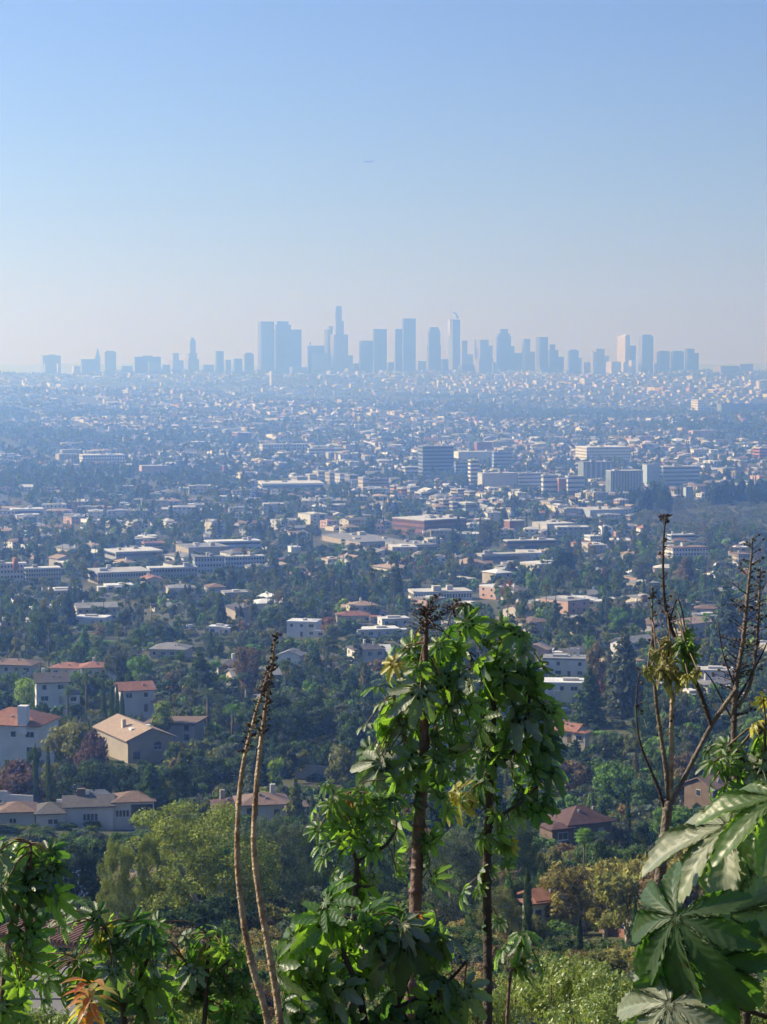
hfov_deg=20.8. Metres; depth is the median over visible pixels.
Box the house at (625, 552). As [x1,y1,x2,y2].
[620,549,638,558]
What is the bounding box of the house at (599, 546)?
[581,542,605,557]
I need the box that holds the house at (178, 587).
[165,581,201,599]
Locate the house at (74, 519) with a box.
[63,515,93,523]
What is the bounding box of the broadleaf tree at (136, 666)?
[126,654,153,680]
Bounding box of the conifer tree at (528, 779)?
[523,777,542,829]
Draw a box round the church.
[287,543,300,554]
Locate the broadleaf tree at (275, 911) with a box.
[257,903,293,922]
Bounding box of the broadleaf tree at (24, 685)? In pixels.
[13,677,34,707]
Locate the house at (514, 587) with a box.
[501,584,531,602]
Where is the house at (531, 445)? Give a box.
[521,444,542,447]
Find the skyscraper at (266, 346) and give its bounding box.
[258,321,273,372]
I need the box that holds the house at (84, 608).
[73,600,117,620]
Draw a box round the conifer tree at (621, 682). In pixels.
[602,625,646,718]
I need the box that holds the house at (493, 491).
[485,490,506,492]
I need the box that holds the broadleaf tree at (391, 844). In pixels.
[377,838,400,854]
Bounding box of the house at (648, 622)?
[641,618,666,632]
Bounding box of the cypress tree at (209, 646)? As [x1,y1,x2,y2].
[207,630,213,660]
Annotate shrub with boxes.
[18,1005,82,1023]
[168,981,250,1023]
[459,981,516,1023]
[492,970,565,1023]
[515,949,620,1023]
[540,990,624,1023]
[571,968,633,1023]
[704,533,766,780]
[740,980,766,1023]
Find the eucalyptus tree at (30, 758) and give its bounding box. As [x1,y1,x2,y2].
[25,747,45,771]
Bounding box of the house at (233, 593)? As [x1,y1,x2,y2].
[221,589,248,600]
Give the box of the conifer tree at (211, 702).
[203,692,213,717]
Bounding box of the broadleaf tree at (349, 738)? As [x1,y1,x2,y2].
[336,710,369,761]
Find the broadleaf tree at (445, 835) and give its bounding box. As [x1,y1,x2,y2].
[437,831,454,872]
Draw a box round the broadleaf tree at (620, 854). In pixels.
[610,847,646,867]
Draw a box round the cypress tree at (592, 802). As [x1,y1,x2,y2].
[590,793,595,810]
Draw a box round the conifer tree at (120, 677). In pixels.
[106,672,124,712]
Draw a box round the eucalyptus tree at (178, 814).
[171,804,194,822]
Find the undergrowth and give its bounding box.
[0,617,766,1023]
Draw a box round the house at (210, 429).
[200,427,218,432]
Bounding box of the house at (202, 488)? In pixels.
[188,484,210,494]
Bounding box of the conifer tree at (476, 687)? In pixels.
[473,683,478,696]
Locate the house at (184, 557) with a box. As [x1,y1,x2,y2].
[163,551,204,561]
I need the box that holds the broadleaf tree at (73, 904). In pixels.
[32,899,81,912]
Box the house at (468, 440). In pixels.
[461,439,480,442]
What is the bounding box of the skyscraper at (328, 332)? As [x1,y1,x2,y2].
[324,326,332,370]
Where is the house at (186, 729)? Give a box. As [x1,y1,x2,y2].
[144,716,208,747]
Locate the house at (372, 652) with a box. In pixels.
[346,639,386,664]
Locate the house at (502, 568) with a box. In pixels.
[493,566,519,576]
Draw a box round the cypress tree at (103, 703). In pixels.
[100,679,106,713]
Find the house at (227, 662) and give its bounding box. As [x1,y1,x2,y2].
[208,653,252,680]
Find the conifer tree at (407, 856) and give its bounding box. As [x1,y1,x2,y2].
[401,842,411,890]
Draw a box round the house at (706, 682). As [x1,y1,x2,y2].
[690,674,730,691]
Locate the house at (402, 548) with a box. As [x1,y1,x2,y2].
[388,544,417,555]
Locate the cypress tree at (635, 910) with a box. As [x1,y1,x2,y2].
[630,898,638,948]
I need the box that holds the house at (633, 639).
[608,634,656,657]
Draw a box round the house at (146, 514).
[133,509,152,519]
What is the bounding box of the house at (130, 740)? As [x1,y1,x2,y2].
[92,713,177,762]
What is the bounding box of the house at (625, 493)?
[608,491,627,498]
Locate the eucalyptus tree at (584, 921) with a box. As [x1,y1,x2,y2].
[571,872,605,935]
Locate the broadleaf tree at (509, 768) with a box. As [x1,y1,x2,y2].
[502,756,520,774]
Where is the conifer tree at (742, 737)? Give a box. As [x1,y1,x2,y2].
[737,728,748,761]
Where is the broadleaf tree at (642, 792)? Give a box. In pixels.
[625,770,664,807]
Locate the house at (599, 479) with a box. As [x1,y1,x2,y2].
[588,478,605,481]
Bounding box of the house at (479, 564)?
[459,557,485,569]
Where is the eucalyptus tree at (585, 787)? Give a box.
[576,783,596,793]
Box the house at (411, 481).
[403,480,423,483]
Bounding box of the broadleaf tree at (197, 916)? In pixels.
[145,903,212,930]
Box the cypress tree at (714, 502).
[708,489,720,504]
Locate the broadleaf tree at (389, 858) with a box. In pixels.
[385,851,397,864]
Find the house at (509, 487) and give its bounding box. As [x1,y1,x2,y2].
[496,485,519,489]
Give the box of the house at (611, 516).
[598,513,620,521]
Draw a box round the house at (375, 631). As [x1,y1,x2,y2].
[357,625,408,637]
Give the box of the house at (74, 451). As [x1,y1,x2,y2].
[59,449,82,453]
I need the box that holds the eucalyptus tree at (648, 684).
[638,671,652,686]
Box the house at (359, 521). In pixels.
[338,516,365,525]
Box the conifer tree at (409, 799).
[400,788,413,805]
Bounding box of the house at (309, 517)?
[298,512,327,524]
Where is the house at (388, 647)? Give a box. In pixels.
[343,641,391,654]
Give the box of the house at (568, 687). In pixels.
[544,677,583,702]
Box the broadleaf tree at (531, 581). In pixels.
[525,571,537,590]
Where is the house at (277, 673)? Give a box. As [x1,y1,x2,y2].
[217,666,282,696]
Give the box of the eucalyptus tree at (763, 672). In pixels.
[757,667,766,692]
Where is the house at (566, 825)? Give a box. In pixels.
[540,804,615,848]
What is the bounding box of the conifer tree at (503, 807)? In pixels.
[483,792,506,817]
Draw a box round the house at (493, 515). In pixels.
[484,511,500,520]
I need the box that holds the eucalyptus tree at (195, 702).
[182,686,205,710]
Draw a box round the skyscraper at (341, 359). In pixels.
[330,306,352,371]
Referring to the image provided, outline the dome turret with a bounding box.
[12,557,17,569]
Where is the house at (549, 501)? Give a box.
[539,499,564,504]
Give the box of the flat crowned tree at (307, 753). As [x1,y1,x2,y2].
[295,751,313,762]
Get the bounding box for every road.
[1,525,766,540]
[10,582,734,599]
[72,622,417,632]
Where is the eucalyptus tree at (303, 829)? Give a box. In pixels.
[286,822,318,886]
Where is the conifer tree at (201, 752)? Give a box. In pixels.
[191,749,210,792]
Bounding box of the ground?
[0,366,766,943]
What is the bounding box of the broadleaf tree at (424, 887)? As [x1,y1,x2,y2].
[422,863,441,908]
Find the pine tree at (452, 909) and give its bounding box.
[401,826,498,925]
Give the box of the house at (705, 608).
[693,604,717,612]
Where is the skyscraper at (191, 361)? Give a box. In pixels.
[185,338,198,370]
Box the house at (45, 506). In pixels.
[41,503,66,513]
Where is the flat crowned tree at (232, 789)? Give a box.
[219,785,236,796]
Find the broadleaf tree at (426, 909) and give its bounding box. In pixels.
[397,900,439,925]
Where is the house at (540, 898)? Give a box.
[517,885,575,926]
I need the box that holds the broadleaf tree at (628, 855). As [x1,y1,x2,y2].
[611,847,642,875]
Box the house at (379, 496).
[372,494,387,500]
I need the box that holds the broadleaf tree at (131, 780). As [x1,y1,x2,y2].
[115,764,143,792]
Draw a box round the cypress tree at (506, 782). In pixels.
[503,770,509,802]
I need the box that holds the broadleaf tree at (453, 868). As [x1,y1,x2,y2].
[448,846,469,879]
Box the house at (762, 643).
[758,640,766,650]
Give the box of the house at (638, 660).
[599,656,643,663]
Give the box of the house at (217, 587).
[204,583,225,592]
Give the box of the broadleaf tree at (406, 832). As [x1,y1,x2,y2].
[367,793,412,842]
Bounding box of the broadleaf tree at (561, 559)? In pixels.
[551,547,577,581]
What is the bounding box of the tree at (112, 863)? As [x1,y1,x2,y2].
[96,837,137,923]
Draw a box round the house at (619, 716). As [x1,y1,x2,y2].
[571,707,633,717]
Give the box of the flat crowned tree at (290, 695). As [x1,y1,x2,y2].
[287,690,308,700]
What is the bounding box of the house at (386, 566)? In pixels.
[370,561,414,577]
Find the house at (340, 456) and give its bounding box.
[338,454,355,459]
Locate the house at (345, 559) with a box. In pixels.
[338,553,368,566]
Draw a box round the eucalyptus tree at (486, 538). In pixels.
[478,520,493,549]
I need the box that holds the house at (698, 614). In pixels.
[691,612,715,618]
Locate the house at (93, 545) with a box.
[86,541,99,549]
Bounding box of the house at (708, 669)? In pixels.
[690,665,733,680]
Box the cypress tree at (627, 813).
[624,796,631,848]
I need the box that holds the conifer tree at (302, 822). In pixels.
[294,819,309,845]
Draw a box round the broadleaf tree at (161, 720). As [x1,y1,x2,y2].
[151,699,172,730]
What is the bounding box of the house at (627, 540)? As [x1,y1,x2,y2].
[609,538,629,550]
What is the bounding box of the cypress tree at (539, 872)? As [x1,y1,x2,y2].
[535,865,542,887]
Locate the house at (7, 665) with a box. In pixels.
[0,658,41,677]
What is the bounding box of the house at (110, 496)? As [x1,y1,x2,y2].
[107,494,121,500]
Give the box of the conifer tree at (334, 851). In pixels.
[326,814,346,859]
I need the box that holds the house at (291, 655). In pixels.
[276,648,310,663]
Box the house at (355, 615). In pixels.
[335,611,381,622]
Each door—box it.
[59,696,62,703]
[144,704,147,711]
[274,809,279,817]
[567,734,570,742]
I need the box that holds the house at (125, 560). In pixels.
[113,557,135,566]
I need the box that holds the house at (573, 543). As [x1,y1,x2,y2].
[570,541,589,545]
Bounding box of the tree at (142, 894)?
[133,832,166,916]
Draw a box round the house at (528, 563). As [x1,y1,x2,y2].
[520,560,563,578]
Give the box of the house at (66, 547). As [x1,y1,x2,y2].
[55,544,89,554]
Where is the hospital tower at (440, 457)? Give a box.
[418,444,453,474]
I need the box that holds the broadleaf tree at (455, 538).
[446,531,461,557]
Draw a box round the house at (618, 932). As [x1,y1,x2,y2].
[591,925,624,937]
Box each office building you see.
[575,445,629,460]
[578,460,612,482]
[606,469,642,491]
[642,463,659,483]
[660,464,699,485]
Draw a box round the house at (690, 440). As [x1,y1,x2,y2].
[685,439,697,445]
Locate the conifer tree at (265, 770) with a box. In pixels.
[254,740,270,785]
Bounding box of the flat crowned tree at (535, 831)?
[529,827,539,835]
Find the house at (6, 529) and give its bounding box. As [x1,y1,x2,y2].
[0,528,23,537]
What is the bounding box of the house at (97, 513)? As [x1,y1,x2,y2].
[88,509,102,518]
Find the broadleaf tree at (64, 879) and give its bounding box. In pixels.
[9,843,66,903]
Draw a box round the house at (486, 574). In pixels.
[481,569,512,582]
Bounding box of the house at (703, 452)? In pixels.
[690,449,708,455]
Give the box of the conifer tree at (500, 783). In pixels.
[494,768,509,809]
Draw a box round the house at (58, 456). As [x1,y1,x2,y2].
[55,453,73,459]
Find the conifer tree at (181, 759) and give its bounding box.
[170,751,191,795]
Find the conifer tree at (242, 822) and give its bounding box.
[240,820,248,832]
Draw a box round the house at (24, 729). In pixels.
[0,705,60,772]
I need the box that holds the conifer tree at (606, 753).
[590,733,613,760]
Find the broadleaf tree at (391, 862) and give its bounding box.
[377,860,393,889]
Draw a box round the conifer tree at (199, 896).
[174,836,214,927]
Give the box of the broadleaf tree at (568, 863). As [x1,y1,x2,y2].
[543,858,579,877]
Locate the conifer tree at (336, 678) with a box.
[327,668,343,702]
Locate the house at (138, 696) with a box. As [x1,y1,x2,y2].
[114,680,165,719]
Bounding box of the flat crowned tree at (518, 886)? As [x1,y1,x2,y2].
[499,875,535,897]
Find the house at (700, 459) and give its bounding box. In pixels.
[694,457,710,462]
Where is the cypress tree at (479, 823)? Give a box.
[476,814,482,829]
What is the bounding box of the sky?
[0,0,766,366]
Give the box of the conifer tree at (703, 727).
[697,718,711,747]
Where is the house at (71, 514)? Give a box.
[63,513,79,515]
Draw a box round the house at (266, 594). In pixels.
[257,591,273,597]
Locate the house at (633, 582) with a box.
[626,579,660,593]
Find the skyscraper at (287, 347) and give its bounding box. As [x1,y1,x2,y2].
[274,321,301,372]
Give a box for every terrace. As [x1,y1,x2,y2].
[11,1000,98,1023]
[28,984,101,1018]
[29,966,71,983]
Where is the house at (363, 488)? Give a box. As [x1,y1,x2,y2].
[361,486,381,492]
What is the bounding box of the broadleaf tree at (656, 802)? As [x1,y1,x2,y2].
[652,799,660,816]
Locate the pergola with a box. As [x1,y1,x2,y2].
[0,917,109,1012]
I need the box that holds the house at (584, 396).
[579,395,589,399]
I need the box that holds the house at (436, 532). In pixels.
[429,529,456,540]
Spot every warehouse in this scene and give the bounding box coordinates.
[139,463,167,474]
[477,550,529,562]
[503,537,555,549]
[688,429,717,438]
[717,403,766,412]
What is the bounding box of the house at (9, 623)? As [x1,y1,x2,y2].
[0,617,31,627]
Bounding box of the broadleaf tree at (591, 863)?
[580,860,594,869]
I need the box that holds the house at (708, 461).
[703,460,717,464]
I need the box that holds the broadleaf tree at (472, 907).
[462,902,499,916]
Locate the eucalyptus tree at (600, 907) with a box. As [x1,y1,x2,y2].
[580,857,630,939]
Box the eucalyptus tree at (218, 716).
[210,692,231,727]
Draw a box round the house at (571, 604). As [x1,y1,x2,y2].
[540,595,589,613]
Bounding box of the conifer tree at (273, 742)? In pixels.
[264,733,294,777]
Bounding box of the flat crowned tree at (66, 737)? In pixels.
[40,718,91,765]
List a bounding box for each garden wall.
[0,791,32,802]
[72,784,83,788]
[73,789,110,794]
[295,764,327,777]
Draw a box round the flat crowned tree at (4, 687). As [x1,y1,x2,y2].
[0,682,10,691]
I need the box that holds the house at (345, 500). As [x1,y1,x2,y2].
[335,498,350,503]
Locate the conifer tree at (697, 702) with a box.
[692,687,713,724]
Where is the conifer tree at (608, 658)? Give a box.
[603,650,612,666]
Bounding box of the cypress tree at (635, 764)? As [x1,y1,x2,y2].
[632,752,639,773]
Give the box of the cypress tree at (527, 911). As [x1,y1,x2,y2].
[522,865,532,944]
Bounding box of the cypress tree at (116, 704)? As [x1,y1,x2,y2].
[114,684,119,714]
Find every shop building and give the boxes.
[390,484,398,491]
[397,486,406,495]
[401,465,417,473]
[406,485,415,493]
[414,490,429,496]
[431,497,438,504]
[439,496,448,509]
[449,499,457,509]
[450,486,465,494]
[458,500,476,510]
[464,489,476,496]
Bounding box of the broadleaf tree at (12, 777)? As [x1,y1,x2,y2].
[0,758,45,802]
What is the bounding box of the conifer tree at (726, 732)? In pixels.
[715,730,730,758]
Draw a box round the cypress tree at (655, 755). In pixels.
[652,750,657,771]
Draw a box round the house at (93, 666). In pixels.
[79,657,122,678]
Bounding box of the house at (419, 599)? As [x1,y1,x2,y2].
[411,595,457,611]
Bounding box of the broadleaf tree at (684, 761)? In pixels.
[673,749,698,795]
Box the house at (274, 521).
[270,518,303,531]
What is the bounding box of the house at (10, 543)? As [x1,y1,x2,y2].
[4,538,33,549]
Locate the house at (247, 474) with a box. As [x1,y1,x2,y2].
[236,471,255,478]
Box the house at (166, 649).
[148,642,193,658]
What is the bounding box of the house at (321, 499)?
[302,497,323,501]
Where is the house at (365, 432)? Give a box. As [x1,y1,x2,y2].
[357,431,373,433]
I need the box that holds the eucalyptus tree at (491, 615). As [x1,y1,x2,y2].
[478,610,495,630]
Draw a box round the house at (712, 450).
[709,449,731,453]
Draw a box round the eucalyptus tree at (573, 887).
[539,860,595,927]
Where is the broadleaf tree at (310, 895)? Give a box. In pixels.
[293,887,320,914]
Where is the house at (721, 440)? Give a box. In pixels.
[713,439,731,445]
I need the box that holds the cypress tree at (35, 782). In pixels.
[32,745,38,801]
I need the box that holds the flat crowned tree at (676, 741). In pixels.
[659,736,678,746]
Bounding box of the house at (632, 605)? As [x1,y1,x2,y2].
[619,599,658,618]
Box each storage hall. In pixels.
[532,519,575,530]
[575,506,625,518]
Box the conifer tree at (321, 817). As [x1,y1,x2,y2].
[316,807,326,823]
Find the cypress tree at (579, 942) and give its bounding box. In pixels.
[575,916,583,952]
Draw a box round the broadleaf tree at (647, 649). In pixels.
[644,643,658,664]
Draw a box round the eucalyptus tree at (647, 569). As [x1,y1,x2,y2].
[630,557,655,579]
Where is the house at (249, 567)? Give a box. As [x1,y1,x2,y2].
[243,563,268,569]
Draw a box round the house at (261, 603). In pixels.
[253,598,279,608]
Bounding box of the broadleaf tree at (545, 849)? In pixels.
[539,846,548,855]
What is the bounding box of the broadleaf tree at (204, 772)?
[190,755,239,794]
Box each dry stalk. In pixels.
[234,666,272,1023]
[250,632,283,1023]
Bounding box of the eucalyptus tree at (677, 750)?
[665,745,682,758]
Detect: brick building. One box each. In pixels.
[392,514,466,535]
[504,517,524,529]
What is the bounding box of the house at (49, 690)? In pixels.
[33,668,80,722]
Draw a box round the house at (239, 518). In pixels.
[235,512,256,519]
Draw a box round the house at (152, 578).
[139,573,166,591]
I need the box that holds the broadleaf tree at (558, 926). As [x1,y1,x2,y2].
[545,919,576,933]
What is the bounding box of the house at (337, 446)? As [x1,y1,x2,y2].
[321,445,341,447]
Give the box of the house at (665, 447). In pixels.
[659,446,671,450]
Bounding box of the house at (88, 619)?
[74,614,111,624]
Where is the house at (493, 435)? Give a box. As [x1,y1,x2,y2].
[480,434,498,437]
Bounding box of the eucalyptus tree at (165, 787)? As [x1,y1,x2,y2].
[156,767,168,797]
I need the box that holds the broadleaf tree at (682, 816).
[646,805,693,842]
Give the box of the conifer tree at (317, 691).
[313,684,323,706]
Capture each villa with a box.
[10,506,43,516]
[138,532,156,536]
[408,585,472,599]
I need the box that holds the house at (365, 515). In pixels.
[348,514,380,518]
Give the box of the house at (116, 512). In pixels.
[107,509,133,518]
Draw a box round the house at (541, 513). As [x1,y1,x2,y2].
[531,511,555,519]
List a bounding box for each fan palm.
[0,584,5,631]
[2,611,10,657]
[3,539,7,561]
[10,615,18,657]
[20,601,27,650]
[40,597,47,650]
[43,612,53,665]
[75,578,81,602]
[100,587,107,606]
[122,577,129,635]
[138,595,143,611]
[139,577,146,620]
[146,594,154,639]
[173,651,186,692]
[200,571,206,595]
[236,595,242,631]
[237,672,248,701]
[240,546,246,568]
[245,596,254,630]
[250,564,256,593]
[264,571,271,581]
[267,530,271,551]
[276,587,284,628]
[279,659,290,697]
[311,552,316,575]
[318,589,326,624]
[321,635,330,671]
[328,641,339,672]
[340,539,345,557]
[360,555,366,569]
[368,547,375,555]
[368,568,375,614]
[388,551,393,577]
[389,583,395,613]
[391,568,396,609]
[410,599,417,626]
[415,555,420,572]
[423,547,428,584]
[427,596,435,615]
[434,625,443,636]
[459,547,465,568]
[471,547,476,566]
[503,586,512,615]
[518,615,526,630]
[531,587,537,616]
[540,555,545,579]
[541,583,549,601]
[552,582,558,598]
[574,827,592,865]
[597,560,602,575]
[640,594,647,633]
[646,542,652,549]
[656,604,662,623]
[667,579,673,589]
[668,589,677,614]
[682,619,690,627]
[686,594,694,628]
[700,613,710,638]
[701,571,706,600]
[709,552,714,573]
[721,574,730,584]
[726,556,732,584]
[761,569,766,595]
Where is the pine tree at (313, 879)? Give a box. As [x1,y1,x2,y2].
[280,830,342,890]
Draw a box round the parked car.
[562,707,572,711]
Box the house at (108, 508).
[95,505,112,513]
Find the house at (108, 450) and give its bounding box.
[92,448,111,452]
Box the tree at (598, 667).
[585,639,607,690]
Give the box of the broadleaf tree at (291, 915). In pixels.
[284,910,297,918]
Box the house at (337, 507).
[331,503,350,511]
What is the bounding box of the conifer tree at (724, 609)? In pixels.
[706,583,744,654]
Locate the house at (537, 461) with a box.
[525,458,539,464]
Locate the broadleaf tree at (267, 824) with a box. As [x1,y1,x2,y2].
[257,819,278,843]
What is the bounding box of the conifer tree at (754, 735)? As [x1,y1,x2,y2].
[748,724,761,748]
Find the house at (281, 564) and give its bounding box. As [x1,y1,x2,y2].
[279,562,294,572]
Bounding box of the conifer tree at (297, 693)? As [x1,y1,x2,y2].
[293,687,300,701]
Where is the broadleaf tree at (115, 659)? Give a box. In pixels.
[102,641,129,677]
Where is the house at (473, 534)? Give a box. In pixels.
[462,532,479,541]
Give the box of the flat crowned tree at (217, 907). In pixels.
[194,894,255,925]
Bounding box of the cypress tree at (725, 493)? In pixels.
[720,479,730,504]
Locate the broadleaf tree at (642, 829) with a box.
[633,820,652,848]
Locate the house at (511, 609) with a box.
[501,603,542,618]
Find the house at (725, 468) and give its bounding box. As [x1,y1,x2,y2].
[718,467,735,472]
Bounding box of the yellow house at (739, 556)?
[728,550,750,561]
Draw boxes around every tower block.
[41,355,60,372]
[57,363,79,373]
[81,348,100,372]
[104,351,115,371]
[121,366,132,371]
[134,356,160,372]
[148,362,160,372]
[161,365,169,371]
[170,353,183,371]
[203,365,213,371]
[215,351,223,372]
[225,360,230,370]
[233,359,241,372]
[244,353,253,371]
[255,370,265,374]
[270,371,273,388]
[289,367,306,374]
[312,353,328,373]
[344,368,362,370]
[353,363,358,371]
[387,362,393,371]
[416,361,425,369]
[441,359,447,370]
[458,365,473,371]
[473,359,493,372]
[492,362,496,372]
[514,353,520,370]
[535,367,556,371]
[568,350,581,372]
[580,378,589,384]
[582,362,590,373]
[606,362,620,373]
[621,360,635,372]
[653,363,657,372]
[657,351,669,371]
[670,351,683,370]
[713,364,752,373]
[756,381,760,390]
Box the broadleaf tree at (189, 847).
[100,800,283,929]
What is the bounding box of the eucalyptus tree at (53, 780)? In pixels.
[38,762,62,796]
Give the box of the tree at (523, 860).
[479,818,548,898]
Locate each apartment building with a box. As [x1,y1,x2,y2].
[0,560,26,583]
[24,564,60,584]
[79,453,124,464]
[87,564,151,583]
[103,546,162,563]
[141,539,165,548]
[146,562,197,577]
[180,393,187,399]
[192,552,224,573]
[204,536,261,549]
[224,552,264,568]
[232,431,251,441]
[259,442,307,451]
[290,475,307,479]
[305,472,315,479]
[307,446,343,454]
[313,469,327,480]
[325,470,336,483]
[334,472,346,483]
[344,472,357,481]
[358,475,368,486]
[369,476,388,486]
[584,532,600,542]
[664,542,708,558]
[667,531,695,541]
[691,399,704,410]
[752,446,766,459]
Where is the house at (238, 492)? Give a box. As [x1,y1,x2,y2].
[232,489,254,499]
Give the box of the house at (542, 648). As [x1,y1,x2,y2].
[526,641,553,662]
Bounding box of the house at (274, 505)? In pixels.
[262,502,283,513]
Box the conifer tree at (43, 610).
[37,601,50,635]
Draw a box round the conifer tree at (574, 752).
[566,739,580,776]
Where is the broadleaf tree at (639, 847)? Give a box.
[631,843,648,854]
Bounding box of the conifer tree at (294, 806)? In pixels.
[282,778,305,822]
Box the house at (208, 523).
[201,519,225,531]
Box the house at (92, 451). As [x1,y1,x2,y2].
[83,450,105,453]
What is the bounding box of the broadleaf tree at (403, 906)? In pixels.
[357,891,439,929]
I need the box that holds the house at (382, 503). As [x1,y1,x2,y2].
[370,501,393,508]
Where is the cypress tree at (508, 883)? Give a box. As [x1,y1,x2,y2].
[502,872,515,930]
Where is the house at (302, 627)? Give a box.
[286,618,323,637]
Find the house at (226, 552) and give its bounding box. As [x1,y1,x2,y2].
[219,549,243,554]
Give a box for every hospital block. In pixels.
[454,460,467,473]
[468,457,478,487]
[492,450,511,468]
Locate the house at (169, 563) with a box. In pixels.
[163,560,183,565]
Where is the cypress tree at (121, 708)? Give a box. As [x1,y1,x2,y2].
[119,690,124,714]
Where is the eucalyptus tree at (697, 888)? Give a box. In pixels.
[667,846,704,899]
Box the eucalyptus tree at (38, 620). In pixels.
[27,612,46,650]
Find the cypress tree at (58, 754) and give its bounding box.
[53,748,61,788]
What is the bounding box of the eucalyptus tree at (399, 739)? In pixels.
[391,735,407,745]
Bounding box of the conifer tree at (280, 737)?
[277,731,287,757]
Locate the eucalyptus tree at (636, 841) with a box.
[627,822,654,848]
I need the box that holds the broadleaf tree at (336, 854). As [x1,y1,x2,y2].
[331,845,372,871]
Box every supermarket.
[175,542,229,554]
[320,531,400,546]
[385,539,437,550]
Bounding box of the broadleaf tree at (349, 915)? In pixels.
[287,900,350,923]
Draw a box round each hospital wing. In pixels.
[454,449,496,460]
[478,471,517,486]
[518,470,548,490]
[541,472,558,493]
[565,473,584,493]
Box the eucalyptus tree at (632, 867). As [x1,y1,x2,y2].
[622,853,679,919]
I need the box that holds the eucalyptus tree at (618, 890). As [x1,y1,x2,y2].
[592,871,643,943]
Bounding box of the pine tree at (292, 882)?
[225,812,307,915]
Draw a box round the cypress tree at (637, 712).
[633,700,639,722]
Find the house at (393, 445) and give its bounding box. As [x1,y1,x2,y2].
[390,444,405,447]
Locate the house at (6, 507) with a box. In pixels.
[0,506,17,509]
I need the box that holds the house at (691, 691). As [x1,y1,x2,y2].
[674,688,709,697]
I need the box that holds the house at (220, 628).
[208,623,230,634]
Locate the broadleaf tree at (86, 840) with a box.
[73,837,107,848]
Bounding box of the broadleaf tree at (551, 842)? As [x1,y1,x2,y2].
[532,834,559,850]
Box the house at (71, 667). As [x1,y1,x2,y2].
[49,662,80,674]
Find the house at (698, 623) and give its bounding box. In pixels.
[673,616,711,637]
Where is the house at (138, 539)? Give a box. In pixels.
[134,536,156,545]
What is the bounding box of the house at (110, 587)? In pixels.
[97,582,132,591]
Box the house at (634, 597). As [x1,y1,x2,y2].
[626,594,649,602]
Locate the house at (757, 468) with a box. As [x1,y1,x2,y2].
[746,467,763,470]
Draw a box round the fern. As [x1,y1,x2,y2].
[59,977,119,1023]
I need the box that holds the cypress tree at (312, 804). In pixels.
[309,792,315,821]
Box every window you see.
[10,731,15,737]
[25,732,34,738]
[40,696,47,701]
[48,819,52,824]
[70,697,76,701]
[90,813,94,820]
[94,813,97,820]
[126,693,131,698]
[133,751,140,758]
[154,741,161,749]
[184,725,188,730]
[184,734,188,739]
[246,808,258,816]
[534,909,541,921]
[557,832,568,840]
[571,686,577,690]
[576,735,581,740]
[696,789,700,796]
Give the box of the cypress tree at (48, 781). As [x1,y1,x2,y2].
[45,742,51,801]
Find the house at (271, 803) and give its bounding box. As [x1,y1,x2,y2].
[232,784,308,820]
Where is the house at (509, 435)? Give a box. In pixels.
[503,433,517,437]
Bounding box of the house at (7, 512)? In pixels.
[0,509,14,514]
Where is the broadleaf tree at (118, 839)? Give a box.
[107,831,163,863]
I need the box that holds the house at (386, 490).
[367,488,389,494]
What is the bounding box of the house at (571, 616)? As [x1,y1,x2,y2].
[564,615,594,634]
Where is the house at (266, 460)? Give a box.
[258,459,273,465]
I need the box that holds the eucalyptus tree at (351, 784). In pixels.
[344,777,357,802]
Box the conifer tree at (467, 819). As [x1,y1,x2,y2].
[443,811,479,872]
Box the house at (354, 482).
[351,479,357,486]
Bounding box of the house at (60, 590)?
[42,587,80,600]
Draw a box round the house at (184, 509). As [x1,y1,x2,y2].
[168,505,194,515]
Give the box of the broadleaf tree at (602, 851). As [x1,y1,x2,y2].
[592,840,613,874]
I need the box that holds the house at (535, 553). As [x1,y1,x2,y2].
[516,549,541,560]
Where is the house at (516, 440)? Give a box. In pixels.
[511,439,526,443]
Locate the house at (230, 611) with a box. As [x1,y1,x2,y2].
[225,602,262,622]
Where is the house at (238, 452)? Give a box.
[226,451,242,455]
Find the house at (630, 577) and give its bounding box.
[623,574,654,579]
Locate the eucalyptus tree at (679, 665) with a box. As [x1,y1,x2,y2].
[676,655,690,687]
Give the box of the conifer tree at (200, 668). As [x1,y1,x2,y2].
[178,651,220,697]
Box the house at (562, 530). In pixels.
[554,525,588,538]
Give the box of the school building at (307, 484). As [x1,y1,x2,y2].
[258,480,323,489]
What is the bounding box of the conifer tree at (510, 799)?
[505,786,529,827]
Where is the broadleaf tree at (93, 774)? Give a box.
[56,758,116,796]
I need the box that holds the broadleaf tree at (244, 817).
[224,814,258,829]
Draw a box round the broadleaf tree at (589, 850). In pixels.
[572,842,621,863]
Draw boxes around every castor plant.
[0,836,80,1023]
[5,900,183,1023]
[144,910,263,1023]
[277,878,493,1023]
[303,772,410,1012]
[350,593,485,1018]
[441,598,568,1023]
[494,930,543,1023]
[616,778,766,1023]
[635,513,738,887]
[695,691,766,1023]
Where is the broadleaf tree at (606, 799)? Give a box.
[596,793,612,811]
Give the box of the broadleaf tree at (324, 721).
[308,706,338,735]
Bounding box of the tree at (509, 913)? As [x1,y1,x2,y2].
[468,885,522,935]
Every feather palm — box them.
[61,684,75,714]
[79,668,93,716]
[192,687,223,731]
[221,703,241,734]
[274,756,287,776]
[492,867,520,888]
[502,786,511,799]
[587,736,598,745]
[593,830,612,844]
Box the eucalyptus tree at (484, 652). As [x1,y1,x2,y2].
[473,634,491,656]
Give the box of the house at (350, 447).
[343,444,365,449]
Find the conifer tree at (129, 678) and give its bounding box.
[125,671,134,681]
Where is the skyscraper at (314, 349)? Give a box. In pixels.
[307,342,323,373]
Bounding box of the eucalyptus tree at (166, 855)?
[151,841,175,866]
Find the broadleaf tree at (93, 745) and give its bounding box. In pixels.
[72,728,111,783]

